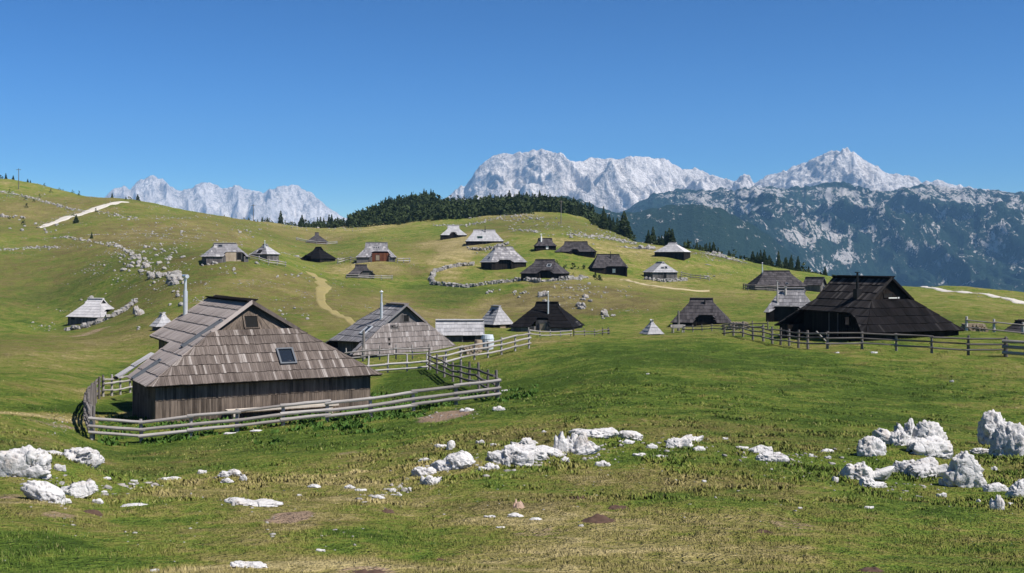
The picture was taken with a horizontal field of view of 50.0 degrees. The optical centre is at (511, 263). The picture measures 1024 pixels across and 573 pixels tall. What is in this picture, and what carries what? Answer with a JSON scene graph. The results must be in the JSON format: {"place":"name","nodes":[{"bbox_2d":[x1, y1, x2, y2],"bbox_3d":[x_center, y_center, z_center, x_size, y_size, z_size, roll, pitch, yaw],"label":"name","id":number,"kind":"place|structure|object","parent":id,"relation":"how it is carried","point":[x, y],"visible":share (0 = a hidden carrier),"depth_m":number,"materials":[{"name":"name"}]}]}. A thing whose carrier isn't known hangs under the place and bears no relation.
{"place":"outdoors","nodes":[
{"label":"outdoors","id":0,"kind":"place"},
{"bbox_2d":[39,201,127,227],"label":"gravel track","id":1,"kind":"structure","parent":0,"point":[93,209],"depth_m":363.50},
{"bbox_2d":[104,175,346,224],"bbox_3d":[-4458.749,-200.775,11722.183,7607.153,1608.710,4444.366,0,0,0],"label":"mountains","id":2,"kind":"structure","parent":0,"point":[292,202],"depth_m":11975.32,"materials":[{"name":"stone"}]},
{"bbox_2d":[0,179,1023,572],"bbox_3d":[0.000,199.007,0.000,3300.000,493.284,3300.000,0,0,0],"label":"ground","id":3,"kind":"structure","parent":0,"point":[48,283],"depth_m":47.37,"materials":[{"name":"plant"}]},
{"bbox_2d":[0,445,51,479],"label":"rock","id":4,"kind":"object","parent":3,"relation":"on","point":[28,461],"visible":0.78,"depth_m":13.69,"materials":[{"name":"white stone"}]},
{"bbox_2d":[20,480,65,504],"bbox_3d":[-4.867,2.399,11.393,0.478,0.249,0.244,21,5,13],"label":"rock","id":5,"kind":"object","parent":3,"relation":"on","point":[41,490],"visible":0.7,"depth_m":11.33,"materials":[{"name":"white stone"}]},
{"bbox_2d":[47,447,105,468],"bbox_3d":[-10.308,4.566,25.934,1.600,0.506,0.755,0,0,24],"label":"rock","id":6,"kind":"object","parent":3,"relation":"on","point":[87,456],"visible":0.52,"depth_m":25.57,"materials":[{"name":"white stone"}]},
{"bbox_2d":[60,480,98,497],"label":"rock","id":7,"kind":"object","parent":3,"relation":"on","point":[82,489],"visible":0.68,"depth_m":12.72,"materials":[{"name":"white stone"}]},
{"bbox_2d":[66,298,113,325],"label":"shepherd hut","id":8,"kind":"object","parent":3,"relation":"on","point":[91,309],"visible":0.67,"depth_m":188.40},
{"bbox_2d":[83,375,103,439],"bbox_3d":[-19.744,6.645,51.659,0.727,2.532,22.021,0,0,-20],"label":"rail fence","id":9,"kind":"object","parent":3,"relation":"on","point":[91,393],"visible":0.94,"depth_m":48.34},
{"bbox_2d":[64,298,137,330],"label":"dry stone wall","id":10,"kind":"structure","parent":3,"relation":"on","point":[126,307],"depth_m":177.59,"materials":[{"name":"grey stone"}]},
{"bbox_2d":[102,374,131,396],"bbox_3d":[-22.738,7.205,64.000,0.359,1.690,4.300,0,0,10],"label":"rail fence","id":11,"kind":"object","parent":3,"relation":"on","point":[111,390],"visible":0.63,"depth_m":62.98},
{"bbox_2d":[150,312,169,329],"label":"shed","id":12,"kind":"structure","parent":3,"relation":"on","point":[161,320],"depth_m":124.43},
{"bbox_2d":[166,273,183,280],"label":"boulder","id":13,"kind":"object","parent":3,"relation":"on","point":[169,277],"visible":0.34,"depth_m":195.65,"materials":[{"name":"grey stone"}]},
{"bbox_2d":[200,243,249,264],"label":"shepherd hut","id":14,"kind":"object","parent":3,"relation":"on","point":[220,252],"visible":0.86,"depth_m":210.60,"materials":[{"name":"grey"}]},
{"bbox_2d":[217,469,242,476],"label":"rock","id":15,"kind":"object","parent":3,"relation":"on","point":[235,472],"visible":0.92,"depth_m":15.96,"materials":[{"name":"white stone"}]},
{"bbox_2d":[113,274,381,421],"bbox_3d":[-13.770,4.228,54.676,11.278,7.294,11.364,0,0,-29],"label":"shepherd hut","id":16,"kind":"object","parent":3,"relation":"on","point":[218,353],"visible":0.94,"depth_m":50.97,"materials":[{"name":"brown"}]},
{"bbox_2d":[230,560,267,567],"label":"rock","id":17,"kind":"object","parent":3,"relation":"on","point":[252,564],"visible":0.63,"depth_m":6.72,"materials":[{"name":"white stone"}]},
{"bbox_2d":[224,497,282,506],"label":"rock","id":18,"kind":"object","parent":3,"relation":"on","point":[265,502],"visible":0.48,"depth_m":12.29,"materials":[{"name":"white stone"}]},
{"bbox_2d":[250,240,279,262],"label":"shepherd hut","id":19,"kind":"object","parent":3,"relation":"on","point":[265,251],"visible":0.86,"depth_m":217.98,"materials":[{"name":"grey"}]},
{"bbox_2d":[249,254,286,266],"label":"rail fence","id":20,"kind":"object","parent":3,"relation":"on","point":[277,263],"visible":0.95,"depth_m":213.67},
{"bbox_2d":[88,378,500,442],"bbox_3d":[-8.219,6.003,43.697,16.147,2.420,0.599,0,0,-17],"label":"rail fence","id":21,"kind":"object","parent":3,"relation":"on","point":[456,398],"visible":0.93,"depth_m":43.57,"materials":[{"name":"wood"}]},
{"bbox_2d":[307,232,327,243],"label":"shepherd hut","id":22,"kind":"object","parent":3,"relation":"on","point":[316,237],"visible":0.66,"depth_m":382.52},
{"bbox_2d":[97,383,538,445],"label":"weeds","id":23,"kind":"object","parent":3,"relation":"on","point":[343,423],"visible":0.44,"depth_m":43.86,"materials":[{"name":"green plant"}]},
{"bbox_2d":[300,247,336,262],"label":"shepherd hut","id":24,"kind":"object","parent":3,"relation":"on","point":[318,254],"visible":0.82,"depth_m":283.58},
{"bbox_2d":[306,271,354,324],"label":"footpath","id":25,"kind":"structure","parent":3,"relation":"on","point":[322,288],"depth_m":186.89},
{"bbox_2d":[348,264,374,278],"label":"shepherd hut","id":26,"kind":"object","parent":3,"relation":"on","point":[361,269],"visible":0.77,"depth_m":236.81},
{"bbox_2d":[352,569,384,572],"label":"molehill","id":27,"kind":"object","parent":3,"relation":"on","point":[369,571],"visible":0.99,"depth_m":6.61,"materials":[{"name":"soil"}]},
{"bbox_2d":[356,242,396,262],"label":"shepherd hut","id":28,"kind":"object","parent":3,"relation":"on","point":[378,251],"visible":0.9,"depth_m":261.70,"materials":[{"name":"grey"}]},
{"bbox_2d":[345,344,430,361],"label":"rail fence","id":29,"kind":"object","parent":3,"relation":"on","point":[395,353],"visible":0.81,"depth_m":84.33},
{"bbox_2d":[325,290,455,358],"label":"shepherd hut","id":30,"kind":"object","parent":3,"relation":"on","point":[390,325],"visible":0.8,"depth_m":96.28,"materials":[{"name":"wood"}]},
{"bbox_2d":[367,352,427,372],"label":"rail fence","id":31,"kind":"object","parent":3,"relation":"on","point":[387,364],"visible":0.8,"depth_m":70.59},
{"bbox_2d":[0,175,835,280],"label":"conifer forest","id":32,"kind":"object","parent":3,"relation":"on","point":[430,211],"visible":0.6,"depth_m":471.67,"materials":[{"name":"plant"}]},
{"bbox_2d":[411,466,436,475],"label":"rock","id":33,"kind":"object","parent":3,"relation":"on","point":[419,471],"visible":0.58,"depth_m":17.42,"materials":[{"name":"white stone"}]},
{"bbox_2d":[420,475,441,485],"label":"rock","id":34,"kind":"object","parent":3,"relation":"on","point":[428,480],"visible":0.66,"depth_m":15.87,"materials":[{"name":"white stone"}]},
{"bbox_2d":[430,450,475,470],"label":"rock","id":35,"kind":"object","parent":3,"relation":"on","point":[461,459],"visible":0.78,"depth_m":17.58,"materials":[{"name":"white stone"}]},
{"bbox_2d":[439,225,466,239],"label":"shepherd hut","id":36,"kind":"object","parent":3,"relation":"on","point":[452,231],"visible":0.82,"depth_m":353.61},
{"bbox_2d":[435,319,483,341],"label":"shed","id":37,"kind":"structure","parent":3,"relation":"on","point":[461,330],"depth_m":110.21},
{"bbox_2d":[462,336,475,341],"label":"door","id":38,"kind":"structure","parent":37,"relation":"in","point":[464,338],"depth_m":109.91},
{"bbox_2d":[427,350,497,396],"bbox_3d":[-2.879,5.834,58.162,0.487,2.696,24.377,0,0,-11],"label":"rail fence","id":39,"kind":"object","parent":3,"relation":"on","point":[469,374],"visible":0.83,"depth_m":56.75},
{"bbox_2d":[459,345,480,354],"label":"log pile","id":40,"kind":"object","parent":3,"relation":"on","point":[471,351],"visible":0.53,"depth_m":81.53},
{"bbox_2d":[428,262,519,287],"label":"dry stone wall","id":41,"kind":"structure","parent":3,"relation":"on","point":[431,278],"depth_m":227.77,"materials":[{"name":"grey stone"}]},
{"bbox_2d":[430,331,531,365],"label":"rail fence","id":42,"kind":"object","parent":3,"relation":"on","point":[528,338],"visible":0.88,"depth_m":74.05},
{"bbox_2d":[465,229,502,245],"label":"shepherd hut","id":43,"kind":"object","parent":3,"relation":"on","point":[479,236],"visible":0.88,"depth_m":312.22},
{"bbox_2d":[481,334,493,349],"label":"barrel","id":44,"kind":"object","parent":3,"relation":"on","point":[487,337],"visible":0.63,"depth_m":83.61,"materials":[{"name":"white plastic"}]},
{"bbox_2d":[475,462,499,470],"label":"rock","id":45,"kind":"object","parent":3,"relation":"on","point":[490,465],"visible":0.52,"depth_m":17.30,"materials":[{"name":"white stone"}]},
{"bbox_2d":[467,241,508,250],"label":"dry stone wall","id":46,"kind":"structure","parent":3,"relation":"on","point":[486,248],"depth_m":298.74,"materials":[{"name":"grey stone"}]},
{"bbox_2d":[482,305,512,327],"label":"shepherd hut","id":47,"kind":"object","parent":3,"relation":"on","point":[495,316],"visible":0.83,"depth_m":155.87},
{"bbox_2d":[480,246,526,269],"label":"shepherd hut","id":48,"kind":"object","parent":3,"relation":"on","point":[501,257],"visible":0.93,"depth_m":254.99,"materials":[{"name":"grey"}]},
{"bbox_2d":[0,183,1018,561],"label":"scattered stones","id":49,"kind":"object","parent":3,"relation":"on","point":[126,251],"visible":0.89,"depth_m":251.19,"materials":[{"name":"grey stone"}]},
{"bbox_2d":[485,443,535,466],"bbox_3d":[-0.044,3.222,18.247,0.881,0.457,0.449,0,0,7],"label":"rock","id":50,"kind":"object","parent":3,"relation":"on","point":[521,454],"visible":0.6,"depth_m":18.16,"materials":[{"name":"white stone"}]},
{"bbox_2d":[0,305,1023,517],"bbox_3d":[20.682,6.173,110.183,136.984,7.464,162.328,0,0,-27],"label":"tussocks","id":51,"kind":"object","parent":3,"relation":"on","point":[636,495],"visible":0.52,"depth_m":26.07,"materials":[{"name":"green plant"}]},
{"bbox_2d":[510,437,537,444],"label":"rock","id":52,"kind":"object","parent":3,"relation":"on","point":[525,440],"visible":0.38,"depth_m":25.55,"materials":[{"name":"white stone"}]},
{"bbox_2d":[534,447,546,460],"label":"rock","id":53,"kind":"object","parent":3,"relation":"on","point":[540,453],"visible":0.52,"depth_m":18.56,"materials":[{"name":"white stone"}]},
{"bbox_2d":[519,259,569,280],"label":"shepherd hut","id":54,"kind":"object","parent":3,"relation":"on","point":[544,268],"visible":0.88,"depth_m":223.05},
{"bbox_2d":[534,235,556,250],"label":"shepherd hut","id":55,"kind":"object","parent":3,"relation":"on","point":[544,244],"visible":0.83,"depth_m":286.32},
{"bbox_2d":[509,291,583,331],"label":"shepherd hut","id":56,"kind":"object","parent":3,"relation":"on","point":[547,315],"visible":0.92,"depth_m":149.88,"materials":[{"name":"wood"}]},
{"bbox_2d":[528,327,571,336],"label":"rail fence","id":57,"kind":"object","parent":3,"relation":"on","point":[550,331],"visible":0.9,"depth_m":98.00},
{"bbox_2d":[536,445,565,457],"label":"rock","id":58,"kind":"object","parent":3,"relation":"on","point":[551,451],"visible":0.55,"depth_m":18.94,"materials":[{"name":"white stone"}]},
{"bbox_2d":[517,275,588,282],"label":"dry stone wall","id":59,"kind":"structure","parent":3,"relation":"on","point":[561,278],"depth_m":215.86,"materials":[{"name":"grey stone"}]},
{"bbox_2d":[553,431,568,452],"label":"rock","id":60,"kind":"object","parent":3,"relation":"on","point":[560,442],"visible":0.6,"depth_m":19.09,"materials":[{"name":"white stone"}]},
{"bbox_2d":[554,241,596,257],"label":"shepherd hut","id":61,"kind":"object","parent":3,"relation":"on","point":[581,248],"visible":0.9,"depth_m":281.87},
{"bbox_2d":[567,432,587,452],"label":"rock","id":62,"kind":"object","parent":3,"relation":"on","point":[575,441],"visible":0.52,"depth_m":19.14,"materials":[{"name":"white stone"}]},
{"bbox_2d":[571,441,600,454],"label":"rock","id":63,"kind":"object","parent":3,"relation":"on","point":[588,447],"visible":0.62,"depth_m":19.05,"materials":[{"name":"white stone"}]},
{"bbox_2d":[573,327,609,335],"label":"rail fence","id":64,"kind":"object","parent":3,"relation":"on","point":[594,331],"visible":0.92,"depth_m":116.47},
{"bbox_2d":[568,427,618,438],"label":"rock","id":65,"kind":"object","parent":3,"relation":"on","point":[606,433],"visible":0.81,"depth_m":20.61,"materials":[{"name":"white stone"}]},
{"bbox_2d":[581,514,615,523],"bbox_3d":[0.837,2.545,10.765,0.414,0.183,0.456,0,0,0],"label":"molehill","id":66,"kind":"object","parent":3,"relation":"on","point":[597,518],"visible":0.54,"depth_m":10.72,"materials":[{"name":"soil"}]},
{"bbox_2d":[598,211,608,229],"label":"spruce tree","id":67,"kind":"object","parent":3,"relation":"on","point":[603,223],"visible":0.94,"depth_m":417.56,"materials":[{"name":"green plant"}]},
{"bbox_2d":[588,251,627,276],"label":"shepherd hut","id":68,"kind":"object","parent":3,"relation":"on","point":[612,264],"visible":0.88,"depth_m":260.03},
{"bbox_2d":[615,211,632,237],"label":"spruce tree","id":69,"kind":"object","parent":3,"relation":"on","point":[624,227],"visible":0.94,"depth_m":391.25,"materials":[{"name":"green plant"}]},
{"bbox_2d":[617,430,643,440],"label":"rock","id":70,"kind":"object","parent":3,"relation":"on","point":[632,435],"visible":0.76,"depth_m":21.26,"materials":[{"name":"white stone"}]},
{"bbox_2d":[639,319,663,334],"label":"hay shelter","id":71,"kind":"object","parent":3,"relation":"on","point":[651,328],"visible":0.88,"depth_m":113.46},
{"bbox_2d":[643,261,677,279],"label":"shepherd hut","id":72,"kind":"object","parent":3,"relation":"on","point":[661,270],"visible":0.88,"depth_m":259.18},
{"bbox_2d":[619,279,708,291],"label":"trail","id":73,"kind":"object","parent":3,"relation":"on","point":[666,287],"visible":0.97,"depth_m":215.92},
{"bbox_2d":[643,276,687,281],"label":"dry stone wall","id":74,"kind":"structure","parent":3,"relation":"on","point":[667,279],"depth_m":252.77,"materials":[{"name":"grey stone"}]},
{"bbox_2d":[654,242,690,260],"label":"shepherd hut","id":75,"kind":"object","parent":3,"relation":"on","point":[674,250],"visible":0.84,"depth_m":289.66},
{"bbox_2d":[666,434,693,447],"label":"rock","id":76,"kind":"object","parent":3,"relation":"on","point":[685,441],"visible":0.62,"depth_m":20.62,"materials":[{"name":"white stone"}]},
{"bbox_2d":[670,298,730,325],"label":"shepherd hut","id":77,"kind":"object","parent":3,"relation":"on","point":[699,311],"visible":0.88,"depth_m":148.21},
{"bbox_2d":[683,321,768,331],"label":"rail fence","id":78,"kind":"object","parent":3,"relation":"on","point":[711,325],"visible":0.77,"depth_m":109.77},
{"bbox_2d":[748,445,772,452],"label":"rock","id":79,"kind":"object","parent":3,"relation":"on","point":[759,449],"visible":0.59,"depth_m":19.05,"materials":[{"name":"white stone"}]},
{"bbox_2d":[743,283,779,290],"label":"rail fence","id":80,"kind":"object","parent":3,"relation":"on","point":[755,286],"visible":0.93,"depth_m":218.46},
{"bbox_2d":[756,450,789,462],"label":"rock","id":81,"kind":"object","parent":3,"relation":"on","point":[769,455],"visible":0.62,"depth_m":18.45,"materials":[{"name":"white stone"}]},
{"bbox_2d":[748,262,806,291],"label":"shepherd hut","id":82,"kind":"object","parent":3,"relation":"on","point":[787,278],"visible":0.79,"depth_m":223.87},
{"bbox_2d":[764,280,810,321],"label":"shepherd hut","id":83,"kind":"object","parent":3,"relation":"on","point":[786,301],"visible":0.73,"depth_m":138.93,"materials":[{"name":"grey"}]},
{"bbox_2d":[803,277,826,291],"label":"shed","id":84,"kind":"structure","parent":3,"relation":"on","point":[817,284],"depth_m":230.06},
{"bbox_2d":[722,321,1007,355],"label":"rail fence","id":85,"kind":"object","parent":3,"relation":"on","point":[896,345],"visible":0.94,"depth_m":68.35,"materials":[{"name":"wood"}]},
{"bbox_2d":[838,462,894,479],"bbox_3d":[5.452,3.241,16.940,0.849,0.387,0.347,0,0,10],"label":"rock","id":86,"kind":"object","parent":3,"relation":"on","point":[858,471],"visible":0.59,"depth_m":16.82,"materials":[{"name":"white stone"}]},
{"bbox_2d":[774,272,964,341],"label":"shepherd hut","id":87,"kind":"object","parent":3,"relation":"on","point":[868,304],"visible":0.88,"depth_m":78.66,"materials":[{"name":"black"}]},
{"bbox_2d":[829,312,838,335],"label":"door","id":88,"kind":"structure","parent":87,"relation":"in","point":[833,317],"depth_m":80.27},
{"bbox_2d":[843,316,850,325],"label":"window","id":89,"kind":"structure","parent":87,"relation":"in","point":[846,319],"depth_m":78.97,"materials":[{"name":"grey glass"}]},
{"bbox_2d":[858,567,884,571],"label":"molehill","id":90,"kind":"object","parent":3,"relation":"on","point":[870,569],"visible":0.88,"depth_m":7.32,"materials":[{"name":"soil"}]},
{"bbox_2d":[857,436,886,456],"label":"rock","id":91,"kind":"object","parent":3,"relation":"on","point":[868,446],"visible":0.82,"depth_m":19.18,"materials":[{"name":"white stone"}]},
{"bbox_2d":[859,477,886,487],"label":"rock","id":92,"kind":"object","parent":3,"relation":"on","point":[866,481],"visible":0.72,"depth_m":16.08,"materials":[{"name":"white stone"}]},
{"bbox_2d":[872,428,910,445],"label":"rock","id":93,"kind":"object","parent":3,"relation":"on","point":[897,437],"visible":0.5,"depth_m":26.19,"materials":[{"name":"white stone"}]},
{"bbox_2d":[892,459,914,472],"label":"rock","id":94,"kind":"object","parent":3,"relation":"on","point":[898,466],"visible":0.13,"depth_m":18.23,"materials":[{"name":"white stone"}]},
{"bbox_2d":[893,418,914,438],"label":"rock","id":95,"kind":"object","parent":3,"relation":"on","point":[909,426],"visible":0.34,"depth_m":27.51,"materials":[{"name":"white stone"}]},
{"bbox_2d":[900,456,947,477],"bbox_3d":[6.697,3.369,17.842,0.771,0.428,0.393,0,0,-2],"label":"rock","id":96,"kind":"object","parent":3,"relation":"on","point":[929,466],"visible":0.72,"depth_m":17.81,"materials":[{"name":"white stone"}]},
{"bbox_2d":[906,435,952,458],"bbox_3d":[7.379,3.295,19.469,0.915,0.467,0.466,0,0,-13],"label":"rock","id":97,"kind":"object","parent":3,"relation":"on","point":[935,446],"visible":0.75,"depth_m":19.34,"materials":[{"name":"white stone"}]},
{"bbox_2d":[913,419,947,439],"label":"rock","id":98,"kind":"object","parent":3,"relation":"on","point":[924,428],"visible":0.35,"depth_m":26.24,"materials":[{"name":"white stone"}]},
{"bbox_2d":[942,451,986,487],"bbox_3d":[6.825,3.200,16.612,0.668,0.773,0.351,0,0,-7],"label":"rock","id":99,"kind":"object","parent":3,"relation":"on","point":[965,469],"visible":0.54,"depth_m":16.47,"materials":[{"name":"white stone"}]},
{"bbox_2d":[960,323,987,331],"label":"log pile","id":100,"kind":"object","parent":3,"relation":"on","point":[977,325],"visible":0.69,"depth_m":85.52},
{"bbox_2d":[969,448,988,453],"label":"rock","id":101,"kind":"object","parent":3,"relation":"on","point":[979,450],"visible":0.66,"depth_m":24.02,"materials":[{"name":"white stone"}]},
{"bbox_2d":[977,409,1006,444],"bbox_3d":[12.081,4.259,27.440,0.907,1.223,0.651,0,0,-4],"label":"rock","id":102,"kind":"object","parent":3,"relation":"on","point":[989,422],"visible":0.42,"depth_m":27.32,"materials":[{"name":"white stone"}]},
{"bbox_2d":[965,316,1023,334],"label":"rail fence","id":103,"kind":"object","parent":3,"relation":"on","point":[993,329],"visible":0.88,"depth_m":83.81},
{"bbox_2d":[982,482,1008,491],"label":"rock","id":104,"kind":"object","parent":3,"relation":"on","point":[996,487],"visible":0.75,"depth_m":15.71,"materials":[{"name":"white stone"}]},
{"bbox_2d":[989,494,1004,509],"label":"rock","id":105,"kind":"object","parent":3,"relation":"on","point":[997,502],"visible":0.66,"depth_m":12.68,"materials":[{"name":"white stone"}]},
{"bbox_2d":[988,421,1023,456],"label":"rock","id":106,"kind":"object","parent":3,"relation":"on","point":[1008,438],"visible":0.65,"depth_m":23.31,"materials":[{"name":"white stone"}]},
{"bbox_2d":[1002,337,1023,356],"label":"rail fence","id":107,"kind":"object","parent":3,"relation":"on","point":[1006,347],"visible":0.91,"depth_m":64.14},
{"bbox_2d":[1005,479,1023,497],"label":"rock","id":108,"kind":"object","parent":3,"relation":"on","point":[1016,488],"visible":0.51,"depth_m":14.68,"materials":[{"name":"white stone"}]},
{"bbox_2d":[1005,319,1023,331],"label":"shepherd hut","id":109,"kind":"object","parent":3,"relation":"on","point":[1016,328],"visible":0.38,"depth_m":98.02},
{"bbox_2d":[0,0,1023,217],"label":"sky","id":110,"kind":"structure","parent":0,"point":[353,104],"materials":[{"name":"blue"}]},
{"bbox_2d":[553,196,811,271],"bbox_3d":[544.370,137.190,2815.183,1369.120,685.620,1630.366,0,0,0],"label":"foothills","id":111,"kind":"structure","parent":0,"point":[725,231],"depth_m":3147.21,"materials":[{"name":"plant"}]},
{"bbox_2d":[446,147,1004,212],"bbox_3d":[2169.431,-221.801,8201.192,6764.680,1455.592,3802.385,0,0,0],"label":"mountains","id":112,"kind":"structure","parent":0,"point":[617,185],"depth_m":8491.19,"materials":[{"name":"stone"}]},
{"bbox_2d":[619,181,1023,291],"bbox_3d":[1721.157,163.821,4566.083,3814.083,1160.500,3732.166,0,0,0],"label":"massif","id":113,"kind":"structure","parent":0,"point":[930,235],"depth_m":4351.93,"materials":[{"name":"stone"}]},
{"bbox_2d":[920,286,1023,303],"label":"gravel road","id":114,"kind":"structure","parent":0,"point":[993,296],"depth_m":215.30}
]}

